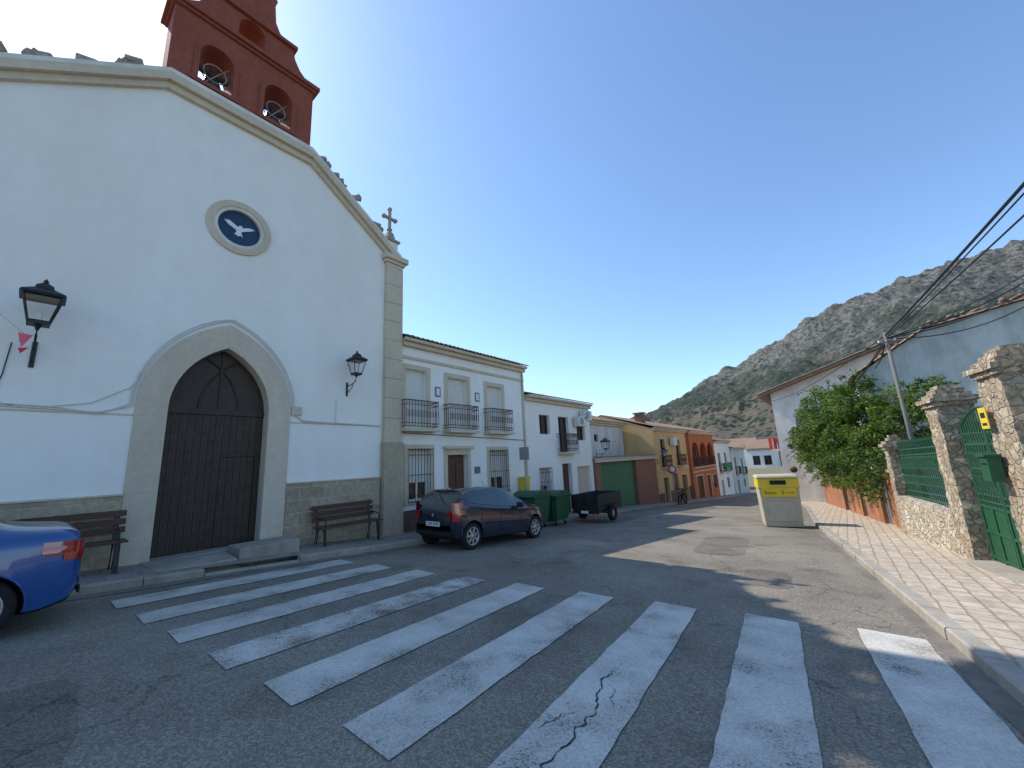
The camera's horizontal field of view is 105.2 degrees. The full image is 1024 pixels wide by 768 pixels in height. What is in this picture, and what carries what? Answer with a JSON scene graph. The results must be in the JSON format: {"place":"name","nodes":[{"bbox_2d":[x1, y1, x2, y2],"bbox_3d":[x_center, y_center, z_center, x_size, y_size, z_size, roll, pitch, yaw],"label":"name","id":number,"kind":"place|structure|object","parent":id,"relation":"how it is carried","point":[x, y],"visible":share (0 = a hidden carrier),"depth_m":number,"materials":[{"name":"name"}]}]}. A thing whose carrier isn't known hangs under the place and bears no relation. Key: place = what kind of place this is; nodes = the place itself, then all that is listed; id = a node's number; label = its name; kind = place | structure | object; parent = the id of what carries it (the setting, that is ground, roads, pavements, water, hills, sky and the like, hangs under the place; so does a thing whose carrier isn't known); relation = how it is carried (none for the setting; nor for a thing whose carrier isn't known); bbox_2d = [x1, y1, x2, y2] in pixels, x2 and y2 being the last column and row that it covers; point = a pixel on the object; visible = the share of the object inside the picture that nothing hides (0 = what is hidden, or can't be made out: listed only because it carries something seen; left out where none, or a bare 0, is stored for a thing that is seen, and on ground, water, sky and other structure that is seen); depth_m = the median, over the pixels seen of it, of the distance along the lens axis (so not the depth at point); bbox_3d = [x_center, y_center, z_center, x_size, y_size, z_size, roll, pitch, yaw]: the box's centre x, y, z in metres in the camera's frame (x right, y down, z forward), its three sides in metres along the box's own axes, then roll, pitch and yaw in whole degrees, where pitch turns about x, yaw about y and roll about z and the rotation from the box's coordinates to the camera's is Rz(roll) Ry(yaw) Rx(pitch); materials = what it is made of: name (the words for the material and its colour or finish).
{"place":"outdoors","nodes":[
{"label":"outdoors","id":0,"kind":"place"},
{"bbox_2d":[68,492,756,596],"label":"pavement","id":1,"kind":"structure","parent":0,"point":[102,580],"depth_m":7.93,"materials":[{"name":"concrete"}]},
{"bbox_2d":[10,510,128,573],"bbox_3d":[-7.371,2.682,6.301,0.628,1.048,1.660,-12,-14,38],"label":"park bench","id":2,"kind":"object","parent":1,"relation":"on","point":[115,522],"visible":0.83,"depth_m":6.77,"materials":[{"name":"brown wood"}]},
{"bbox_2d":[311,500,382,546],"bbox_3d":[-4.215,3.609,10.075,0.628,1.048,1.650,-12,-14,38],"label":"park bench","id":3,"kind":"object","parent":1,"relation":"on","point":[325,527],"visible":0.92,"depth_m":10.12,"materials":[{"name":"brown wood"}]},
{"bbox_2d":[519,447,528,489],"bbox_3d":[0.559,3.976,15.433,0.480,2.950,0.080,-12,-14,38],"label":"traffic sign","id":4,"kind":"object","parent":1,"relation":"on","point":[524,453],"visible":0.93,"depth_m":15.59,"materials":[{"name":"grey metal"}]},
{"bbox_2d":[518,477,529,489],"bbox_3d":[0.544,4.655,16.041,0.410,1.660,0.290,-12,-14,38],"label":"litter bin","id":5,"kind":"object","parent":1,"relation":"on","point":[522,483],"visible":0.71,"depth_m":16.06,"materials":[{"name":"yellow plastic"}]},
{"bbox_2d":[668,465,676,501],"bbox_3d":[11.549,7.171,27.912,0.600,2.700,0.110,-12,-14,38],"label":"traffic sign","id":6,"kind":"object","parent":1,"relation":"on","point":[671,469],"visible":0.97,"depth_m":28.01,"materials":[{"name":"grey metal"}]},
{"bbox_2d":[142,466,783,576],"bbox_3d":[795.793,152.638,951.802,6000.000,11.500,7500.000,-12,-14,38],"label":"ground","id":7,"kind":"structure","parent":0,"point":[753,471],"depth_m":133.47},
{"bbox_2d":[0,0,408,572],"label":"church","id":8,"kind":"structure","parent":7,"relation":"on","point":[214,263],"depth_m":8.74,"materials":[{"name":"paint"}]},
{"bbox_2d":[19,279,66,367],"bbox_3d":[-7.985,-1.054,6.613,0.853,1.438,0.510,-12,-14,38],"label":"wall lantern","id":9,"kind":"object","parent":8,"relation":"attached to","point":[45,292],"depth_m":6.52,"materials":[{"name":"black metal"}]},
{"bbox_2d":[0,314,32,352],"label":"bunting","id":10,"kind":"object","parent":9,"relation":"hanging from","point":[24,338],"visible":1,"depth_m":6.40,"materials":[{"name":"pink fabric"}]},
{"bbox_2d":[150,351,263,557],"bbox_3d":[-6.672,1.405,8.792,0.090,4.440,1.860,-12,-14,38],"label":"door leaf","id":11,"kind":"structure","parent":8,"relation":"in","point":[217,389],"depth_m":8.70,"materials":[{"name":"brown wood"}]},
{"bbox_2d":[206,200,270,255],"bbox_3d":[-6.668,-3.821,9.608,0.047,1.360,1.360,-12,-14,38],"label":"rose window frame","id":12,"kind":"structure","parent":8,"relation":"in","point":[212,215],"depth_m":9.54,"materials":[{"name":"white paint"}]},
{"bbox_2d":[346,351,367,395],"bbox_3d":[-4.426,-0.317,10.965,0.718,1.241,0.440,-12,-14,38],"label":"wall lantern","id":13,"kind":"object","parent":8,"relation":"attached to","point":[357,357],"depth_m":10.89,"materials":[{"name":"black metal"}]},
{"bbox_2d":[402,346,524,510],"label":"walls","id":14,"kind":"structure","parent":7,"relation":"on","point":[512,396],"depth_m":14.78,"materials":[{"name":"white paint"}]},
{"bbox_2d":[403,509,416,532],"bbox_3d":[-1.281,5.187,14.037,0.028,1.956,6.436,-12,-14,38],"label":"dado","id":15,"kind":"object","parent":14,"relation":"attached to","point":[409,522],"depth_m":11.97,"materials":[{"name":"grey paint"}]},
{"bbox_2d":[405,370,503,500],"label":"windows","id":16,"kind":"structure","parent":14,"relation":"attached to","point":[414,385],"depth_m":13.95,"materials":[{"name":"white glass"}]},
{"bbox_2d":[402,363,511,504],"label":"window frames","id":17,"kind":"structure","parent":14,"relation":"attached to","point":[425,446],"depth_m":13.65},
{"bbox_2d":[402,399,513,502],"bbox_3d":[-1.697,2.377,13.939,0.397,3.236,5.226,-12,-14,38],"label":"ironwork","id":18,"kind":"object","parent":14,"relation":"attached to","point":[507,413],"visible":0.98,"depth_m":13.45,"materials":[{"name":"black metal"}]},
{"bbox_2d":[435,387,480,473],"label":"wall plaques","id":19,"kind":"object","parent":14,"relation":"attached to","point":[438,394],"depth_m":14.46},
{"bbox_2d":[444,446,474,448],"bbox_3d":[-1.858,2.251,13.896,0.158,0.100,1.350,-12,-14,38],"label":"door canopy","id":20,"kind":"object","parent":14,"relation":"attached to","point":[459,447],"visible":1,"depth_m":13.79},
{"bbox_2d":[401,336,526,434],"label":"eaves cornice","id":21,"kind":"structure","parent":14,"relation":"attached to","point":[411,342],"depth_m":14.26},
{"bbox_2d":[402,374,527,476],"bbox_3d":[-1.409,2.111,14.590,0.090,6.000,6.345,-12,-14,38],"label":"downpipe","id":22,"kind":"object","parent":14,"relation":"attached to","point":[524,423],"visible":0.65,"depth_m":16.98,"materials":[{"name":"beige metal"}]},
{"bbox_2d":[403,333,528,365],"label":"roof","id":23,"kind":"structure","parent":14,"relation":"on","point":[440,343],"depth_m":14.66,"materials":[{"name":"tile"}]},
{"bbox_2d":[524,400,594,512],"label":"walls","id":24,"kind":"structure","parent":7,"relation":"on","point":[544,449],"depth_m":18.75,"materials":[{"name":"white paint"}]},
{"bbox_2d":[524,394,592,453],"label":"eaves cornice","id":25,"kind":"structure","parent":24,"relation":"attached to","point":[543,399],"depth_m":19.04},
{"bbox_2d":[574,416,586,426],"bbox_3d":[3.581,1.968,20.520,0.312,0.500,0.800,-12,-14,38],"label":"air conditioner","id":26,"kind":"object","parent":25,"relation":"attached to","point":[579,421],"visible":1,"depth_m":20.28,"materials":[{"name":"grey metal"}]},
{"bbox_2d":[579,410,591,420],"bbox_3d":[3.978,1.703,21.083,0.312,0.500,0.800,-12,-14,38],"label":"air conditioner","id":27,"kind":"object","parent":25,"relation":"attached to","point":[587,415],"visible":0.94,"depth_m":20.87,"materials":[{"name":"grey metal"}]},
{"bbox_2d":[524,391,592,403],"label":"roof","id":28,"kind":"structure","parent":24,"relation":"on","point":[525,393],"depth_m":19.43,"materials":[{"name":"tile"}]},
{"bbox_2d":[539,433,578,489],"bbox_3d":[2.304,3.759,18.568,0.397,2.836,3.049,-12,-14,38],"label":"ironwork","id":29,"kind":"object","parent":24,"relation":"attached to","point":[571,443],"visible":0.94,"depth_m":18.88,"materials":[{"name":"brown metal"}]},
{"bbox_2d":[539,415,588,512],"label":"windows","id":30,"kind":"structure","parent":24,"relation":"attached to","point":[583,480],"depth_m":19.73,"materials":[{"name":"black glass"}]},
{"bbox_2d":[589,415,624,458],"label":"building","id":31,"kind":"structure","parent":7,"relation":"on","point":[608,429],"depth_m":27.80,"materials":[{"name":"paint"}]},
{"bbox_2d":[593,457,659,504],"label":"walls","id":32,"kind":"structure","parent":7,"relation":"on","point":[646,484],"depth_m":26.05,"materials":[{"name":"red brick"}]},
{"bbox_2d":[600,460,636,506],"bbox_3d":[6.395,6.079,23.562,0.070,2.850,4.900,-12,-14,38],"label":"garage door","id":33,"kind":"structure","parent":32,"relation":"attached to","point":[617,475],"depth_m":23.89,"materials":[{"name":"green paint"}]},
{"bbox_2d":[592,454,654,459],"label":"roof","id":34,"kind":"structure","parent":32,"relation":"on","point":[621,456],"depth_m":24.35,"materials":[{"name":"red tile"}]},
{"bbox_2d":[595,455,656,462],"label":"eaves cornice","id":35,"kind":"structure","parent":32,"relation":"attached to","point":[611,459],"depth_m":23.98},
{"bbox_2d":[622,428,690,502],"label":"walls","id":36,"kind":"structure","parent":7,"relation":"on","point":[640,441],"depth_m":29.59,"materials":[{"name":"yellow paint"}]},
{"bbox_2d":[597,415,687,430],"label":"roof","id":37,"kind":"structure","parent":36,"relation":"on","point":[630,424],"depth_m":30.45,"materials":[{"name":"red tile"}]},
{"bbox_2d":[632,412,645,426],"bbox_3d":[9.892,2.819,30.273,0.800,1.200,0.800,-12,-14,38],"label":"chimney","id":38,"kind":"object","parent":37,"relation":"attached to","point":[639,416],"visible":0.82,"depth_m":30.06,"materials":[{"name":"orange brick"}]},
{"bbox_2d":[657,447,667,464],"bbox_3d":[10.815,5.157,28.217,0.823,1.269,0.450,-12,-14,38],"label":"wall lantern","id":39,"kind":"object","parent":36,"relation":"attached to","point":[663,449],"depth_m":28.13,"materials":[{"name":"black metal"}]},
{"bbox_2d":[652,427,689,472],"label":"eaves cornice","id":40,"kind":"structure","parent":36,"relation":"attached to","point":[668,430],"depth_m":30.93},
{"bbox_2d":[660,454,686,491],"bbox_3d":[12.846,6.956,30.635,0.398,2.836,5.176,-12,-14,38],"label":"ironwork","id":41,"kind":"object","parent":36,"relation":"attached to","point":[683,459],"visible":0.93,"depth_m":30.59,"materials":[{"name":"brown metal"}]},
{"bbox_2d":[660,439,686,500],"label":"windows","id":42,"kind":"structure","parent":36,"relation":"attached to","point":[661,445],"depth_m":30.22,"materials":[{"name":"black glass"}]},
{"bbox_2d":[669,438,677,445],"bbox_3d":[12.837,4.585,31.145,0.300,0.600,0.900,-12,-14,38],"label":"air conditioner","id":43,"kind":"object","parent":36,"relation":"attached to","point":[673,441],"visible":1,"depth_m":30.84,"materials":[{"name":"white metal"}]},
{"bbox_2d":[659,437,689,501],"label":"window frames","id":44,"kind":"structure","parent":36,"relation":"attached to","point":[674,473],"depth_m":30.22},
{"bbox_2d":[660,486,692,502],"bbox_3d":[13.017,9.264,30.556,0.028,2.016,7.846,-12,-14,38],"label":"dado","id":45,"kind":"object","parent":36,"relation":"attached to","point":[662,497],"visible":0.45,"depth_m":29.94,"materials":[{"name":"grey paint"}]},
{"bbox_2d":[685,432,719,498],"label":"walls","id":46,"kind":"structure","parent":7,"relation":"on","point":[703,445],"depth_m":36.50,"materials":[{"name":"paint"}]},
{"bbox_2d":[653,422,714,432],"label":"roof","id":47,"kind":"structure","parent":46,"relation":"on","point":[691,429],"depth_m":38.98,"materials":[{"name":"red tile"}]},
{"bbox_2d":[688,430,716,472],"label":"eaves cornice","id":48,"kind":"structure","parent":46,"relation":"attached to","point":[699,432],"depth_m":36.82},
{"bbox_2d":[692,445,716,497],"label":"windows","id":49,"kind":"structure","parent":46,"relation":"attached to","point":[699,482],"depth_m":35.85,"materials":[{"name":"brown glass"}]},
{"bbox_2d":[692,456,717,487],"bbox_3d":[18.426,8.422,37.030,0.118,3.106,7.736,-12,-14,38],"label":"ironwork","id":50,"kind":"object","parent":46,"relation":"attached to","point":[701,463],"visible":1,"depth_m":37.37,"materials":[{"name":"brown metal"}]},
{"bbox_2d":[696,473,717,496],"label":"window frames","id":51,"kind":"structure","parent":46,"relation":"attached to","point":[707,482],"depth_m":36.85,"materials":[{"name":"paint"}]},
{"bbox_2d":[713,443,735,495],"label":"walls","id":52,"kind":"structure","parent":7,"relation":"on","point":[720,449],"depth_m":42.73,"materials":[{"name":"white paint"}]},
{"bbox_2d":[712,437,730,440],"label":"roof","id":53,"kind":"structure","parent":52,"relation":"on","point":[716,439],"depth_m":44.73,"materials":[{"name":"tile"}]},
{"bbox_2d":[713,441,732,472],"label":"eaves cornice","id":54,"kind":"structure","parent":52,"relation":"attached to","point":[723,442],"depth_m":43.05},
{"bbox_2d":[717,453,728,493],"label":"windows","id":55,"kind":"structure","parent":52,"relation":"attached to","point":[720,468],"depth_m":42.48,"materials":[{"name":"black glass"}]},
{"bbox_2d":[719,462,732,471],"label":"ironwork","id":56,"kind":"object","parent":52,"relation":"attached to","point":[725,467],"visible":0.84,"depth_m":41.82,"materials":[{"name":"brown metal"}]},
{"bbox_2d":[729,449,749,493],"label":"walls","id":57,"kind":"structure","parent":7,"relation":"on","point":[738,456],"depth_m":48.37,"materials":[{"name":"white paint"}]},
{"bbox_2d":[728,444,744,448],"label":"roof","id":58,"kind":"structure","parent":57,"relation":"on","point":[732,446],"depth_m":50.10,"materials":[{"name":"beige tile"}]},
{"bbox_2d":[730,448,747,474],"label":"eaves cornice","id":59,"kind":"structure","parent":57,"relation":"attached to","point":[738,449],"depth_m":48.33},
{"bbox_2d":[736,466,747,473],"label":"ironwork","id":60,"kind":"object","parent":57,"relation":"attached to","point":[745,469],"visible":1,"depth_m":47.81,"materials":[{"name":"brown metal"}]},
{"bbox_2d":[744,447,758,468],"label":"walls","id":61,"kind":"structure","parent":7,"relation":"on","point":[746,459],"depth_m":64.39,"materials":[{"name":"white paint"}]},
{"bbox_2d":[725,437,757,445],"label":"roof","id":62,"kind":"structure","parent":61,"relation":"on","point":[740,442],"depth_m":67.01,"materials":[{"name":"beige tile"}]},
{"bbox_2d":[746,448,781,467],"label":"walls","id":63,"kind":"structure","parent":7,"relation":"on","point":[776,459],"depth_m":55.66,"materials":[{"name":"white paint"}]},
{"bbox_2d":[746,448,772,450],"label":"eaves cornice","id":64,"kind":"structure","parent":63,"relation":"attached to","point":[758,449],"depth_m":55.61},
{"bbox_2d":[753,455,772,464],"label":"windows","id":65,"kind":"structure","parent":63,"relation":"attached to","point":[767,459],"depth_m":55.35,"materials":[{"name":"black glass"}]},
{"bbox_2d":[757,340,902,501],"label":"white eave house","id":66,"kind":"structure","parent":7,"relation":"on","point":[784,412],"depth_m":28.86,"materials":[{"name":"paint"}]},
{"bbox_2d":[822,462,913,529],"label":"orange house","id":67,"kind":"structure","parent":7,"relation":"on","point":[887,513],"depth_m":15.53,"materials":[{"name":"paint"}]},
{"bbox_2d":[843,475,893,523],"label":"doors","id":68,"kind":"structure","parent":67,"relation":"in","point":[887,502],"depth_m":13.67,"materials":[{"name":"grey metal"}]},
{"bbox_2d":[782,369,961,507],"bbox_3d":[15.133,3.035,18.543,4.035,6.305,16.081,-7,-12,23],"label":"tree","id":69,"kind":"object","parent":7,"relation":"on","point":[834,432],"visible":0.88,"depth_m":14.46,"materials":[{"name":"green plant"}]},
{"bbox_2d":[877,332,928,497],"bbox_3d":[11.604,1.459,11.454,0.440,6.227,0.155,-12,-14,38],"label":"utility pole","id":70,"kind":"object","parent":7,"relation":"on","point":[900,396],"visible":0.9,"depth_m":11.67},
{"bbox_2d":[774,181,1023,400],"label":"overhead cables","id":71,"kind":"object","parent":70,"relation":"attached to","point":[998,212],"visible":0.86,"depth_m":9.69,"materials":[{"name":"black rubber"}]},
{"bbox_2d":[853,300,1023,506],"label":"walls","id":72,"kind":"structure","parent":7,"relation":"on","point":[951,356],"depth_m":14.65,"materials":[{"name":"white paint"}]},
{"bbox_2d":[847,298,1023,389],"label":"roof","id":73,"kind":"structure","parent":72,"relation":"on","point":[944,322],"depth_m":14.90,"materials":[{"name":"red tile"}]},
{"bbox_2d":[859,293,1023,369],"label":"tile debris","id":74,"kind":"object","parent":73,"relation":"on","point":[896,345],"visible":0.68,"depth_m":14.74,"materials":[{"name":"brown tile"}]},
{"bbox_2d":[0,494,1023,767],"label":"road","id":75,"kind":"structure","parent":0,"point":[152,694],"depth_m":3.71,"materials":[{"name":"grey asphalt"}]},
{"bbox_2d":[0,519,84,629],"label":"parked car","id":76,"kind":"object","parent":75,"relation":"on","point":[40,563],"visible":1,"depth_m":4.37,"materials":[{"name":"blue paint"}]},
{"bbox_2d":[0,506,792,767],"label":"road patches","id":77,"kind":"object","parent":75,"relation":"on","point":[38,724],"visible":0.99,"depth_m":2.96,"materials":[{"name":"grey asphalt"}]},
{"bbox_2d":[62,494,752,601],"bbox_3d":[4.048,6.103,17.973,0.680,5.544,84.000,-12,-14,38],"label":"gutter","id":78,"kind":"object","parent":75,"relation":"on","point":[187,580],"visible":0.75,"depth_m":7.31,"materials":[{"name":"concrete"}]},
{"bbox_2d":[416,482,541,549],"bbox_3d":[-0.775,3.620,11.130,2.006,1.733,3.760,-12,-14,38],"label":"parked car","id":79,"kind":"object","parent":75,"relation":"on","point":[469,517],"visible":1,"depth_m":10.01,"materials":[{"name":"blue paint"}]},
{"bbox_2d":[513,490,551,525],"bbox_3d":[0.726,4.548,14.298,1.088,1.282,1.080,-12,-14,38],"label":"rubbish container","id":80,"kind":"object","parent":75,"relation":"on","point":[540,500],"visible":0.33,"depth_m":14.06,"materials":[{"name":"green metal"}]},
{"bbox_2d":[537,490,570,525],"bbox_3d":[1.555,4.757,15.148,1.152,1.282,1.080,-12,-14,38],"label":"rubbish container","id":81,"kind":"object","parent":75,"relation":"on","point":[559,505],"visible":0.48,"depth_m":14.71,"materials":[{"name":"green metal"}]},
{"bbox_2d":[111,559,1023,767],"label":"zebra crossing","id":82,"kind":"object","parent":75,"relation":"on","point":[767,720],"visible":1,"depth_m":3.29,"materials":[{"name":"paint"}]},
{"bbox_2d":[570,490,621,519],"bbox_3d":[3.915,5.154,16.772,1.560,1.069,3.295,-12,-14,38],"label":"farm trailer","id":83,"kind":"object","parent":75,"relation":"on","point":[584,504],"visible":0.99,"depth_m":15.75,"materials":[{"name":"black metal"}]},
{"bbox_2d":[519,562,718,767],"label":"road cracks","id":84,"kind":"object","parent":75,"relation":"on","point":[570,741],"visible":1,"depth_m":2.68,"materials":[{"name":"black asphalt"}]},
{"bbox_2d":[677,488,687,504],"bbox_3d":[12.153,8.031,27.960,0.711,1.092,2.000,-12,-14,38],"label":"motorcycle","id":85,"kind":"object","parent":75,"relation":"on","point":[683,495],"visible":0.99,"depth_m":27.80,"materials":[{"name":"metal"}]},
{"bbox_2d":[753,473,803,527],"bbox_3d":[9.710,4.232,14.280,1.296,1.820,1.084,-8,-12,25],"label":"recycling container","id":86,"kind":"object","parent":75,"relation":"on","point":[779,499],"visible":0.99,"depth_m":13.85,"materials":[{"name":"plastic"}]},
{"bbox_2d":[802,507,1023,733],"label":"gutter","id":87,"kind":"object","parent":75,"relation":"on","point":[1001,700],"visible":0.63,"depth_m":3.59,"materials":[{"name":"concrete"}]},
{"bbox_2d":[0,0,1023,417],"label":"sky","id":88,"kind":"structure","parent":0,"point":[624,203],"materials":[{"name":"blue"}]},
{"bbox_2d":[596,436,609,457],"bbox_3d":[4.982,3.510,21.536,0.823,1.269,0.450,-12,-14,38],"label":"wall lantern","id":89,"kind":"object","parent":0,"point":[605,439],"depth_m":21.41,"materials":[{"name":"black metal"}]},
{"bbox_2d":[745,439,777,448],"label":"roof","id":90,"kind":"structure","parent":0,"point":[757,444],"depth_m":57.24,"materials":[{"name":"beige tile"}]},
{"bbox_2d":[630,240,1023,441],"bbox_3d":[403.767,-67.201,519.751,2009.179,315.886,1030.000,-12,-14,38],"label":"mountain","id":91,"kind":"structure","parent":0,"point":[725,402],"depth_m":555.87,"materials":[{"name":"grey stone"}]},
{"bbox_2d":[801,501,1023,705],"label":"pavement","id":92,"kind":"structure","parent":0,"point":[974,614],"depth_m":5.46,"materials":[{"name":"beige tile"}]},
{"bbox_2d":[790,466,797,473],"bbox_3d":[19.667,6.979,27.072,0.440,2.600,0.100,-12,-14,38],"label":"traffic sign","id":93,"kind":"object","parent":92,"relation":"on","point":[793,469],"visible":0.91,"depth_m":27.23,"materials":[{"name":"grey metal"}]},
{"bbox_2d":[884,449,917,533],"bbox_3d":[11.310,3.186,11.246,0.474,2.599,0.471,-9,-13,31],"label":"shaft","id":94,"kind":"object","parent":92,"relation":"on","point":[895,472],"visible":0.41,"depth_m":11.28,"materials":[{"name":"stone"}]},
{"bbox_2d":[878,435,911,449],"bbox_3d":[11.240,1.715,11.538,0.638,0.430,0.647,-10,-13,31],"label":"cap","id":95,"kind":"object","parent":94,"relation":"on","point":[889,442],"visible":0.68,"depth_m":11.41,"materials":[{"name":"stone"}]},
{"bbox_2d":[897,496,961,553],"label":"wall","id":96,"kind":"structure","parent":92,"relation":"on","point":[930,522],"depth_m":9.28,"materials":[{"name":"stone"}]},
{"bbox_2d":[896,436,949,505],"bbox_3d":[10.161,2.100,9.633,0.046,1.690,3.830,-9,-13,31],"label":"iron fence","id":97,"kind":"object","parent":96,"relation":"on","point":[921,460],"visible":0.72,"depth_m":9.82,"materials":[{"name":"green metal"}]},
{"bbox_2d":[924,403,1001,560],"bbox_3d":[8.995,2.012,7.707,0.573,3.185,0.667,-9,-13,31],"label":"shaft","id":98,"kind":"object","parent":92,"relation":"on","point":[944,422],"visible":0.61,"depth_m":7.64,"materials":[{"name":"stone"}]},
{"bbox_2d":[915,383,978,408],"bbox_3d":[8.911,0.252,8.059,0.749,0.436,0.844,-9,-13,31],"label":"cap","id":99,"kind":"object","parent":98,"relation":"on","point":[945,395],"visible":0.91,"depth_m":7.82,"materials":[{"name":"stone"}]},
{"bbox_2d":[958,559,1023,581],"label":"gate ramp","id":100,"kind":"structure","parent":92,"relation":"on","point":[1005,571],"depth_m":6.58,"materials":[{"name":"concrete"}]},
{"bbox_2d":[959,405,1023,570],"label":"metal gate","id":101,"kind":"structure","parent":100,"relation":"on","point":[1005,542],"depth_m":6.98,"materials":[{"name":"green metal"}]},
{"bbox_2d":[977,370,1023,554],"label":"shaft","id":102,"kind":"object","parent":92,"relation":"on","point":[1001,397],"visible":0.98,"depth_m":5.77,"materials":[{"name":"stone"}]},
{"bbox_2d":[977,407,990,428],"bbox_3d":[7.420,0.539,6.165,0.014,0.330,0.240,-9,-13,31],"label":"warning sign","id":103,"kind":"object","parent":102,"relation":"attached to","point":[984,419],"visible":1,"depth_m":6.15,"materials":[{"name":"yellow metal"}]},
{"bbox_2d":[974,454,1006,481],"bbox_3d":[7.407,1.294,6.059,0.190,0.410,0.300,-9,-13,31],"label":"mailbox","id":104,"kind":"object","parent":102,"relation":"attached to","point":[992,468],"visible":1,"depth_m":5.97,"materials":[{"name":"green metal"}]},
{"bbox_2d":[961,343,1023,380],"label":"cap","id":105,"kind":"object","parent":102,"relation":"on","point":[1001,359],"visible":0.93,"depth_m":5.77,"materials":[{"name":"stone"}]}
]}

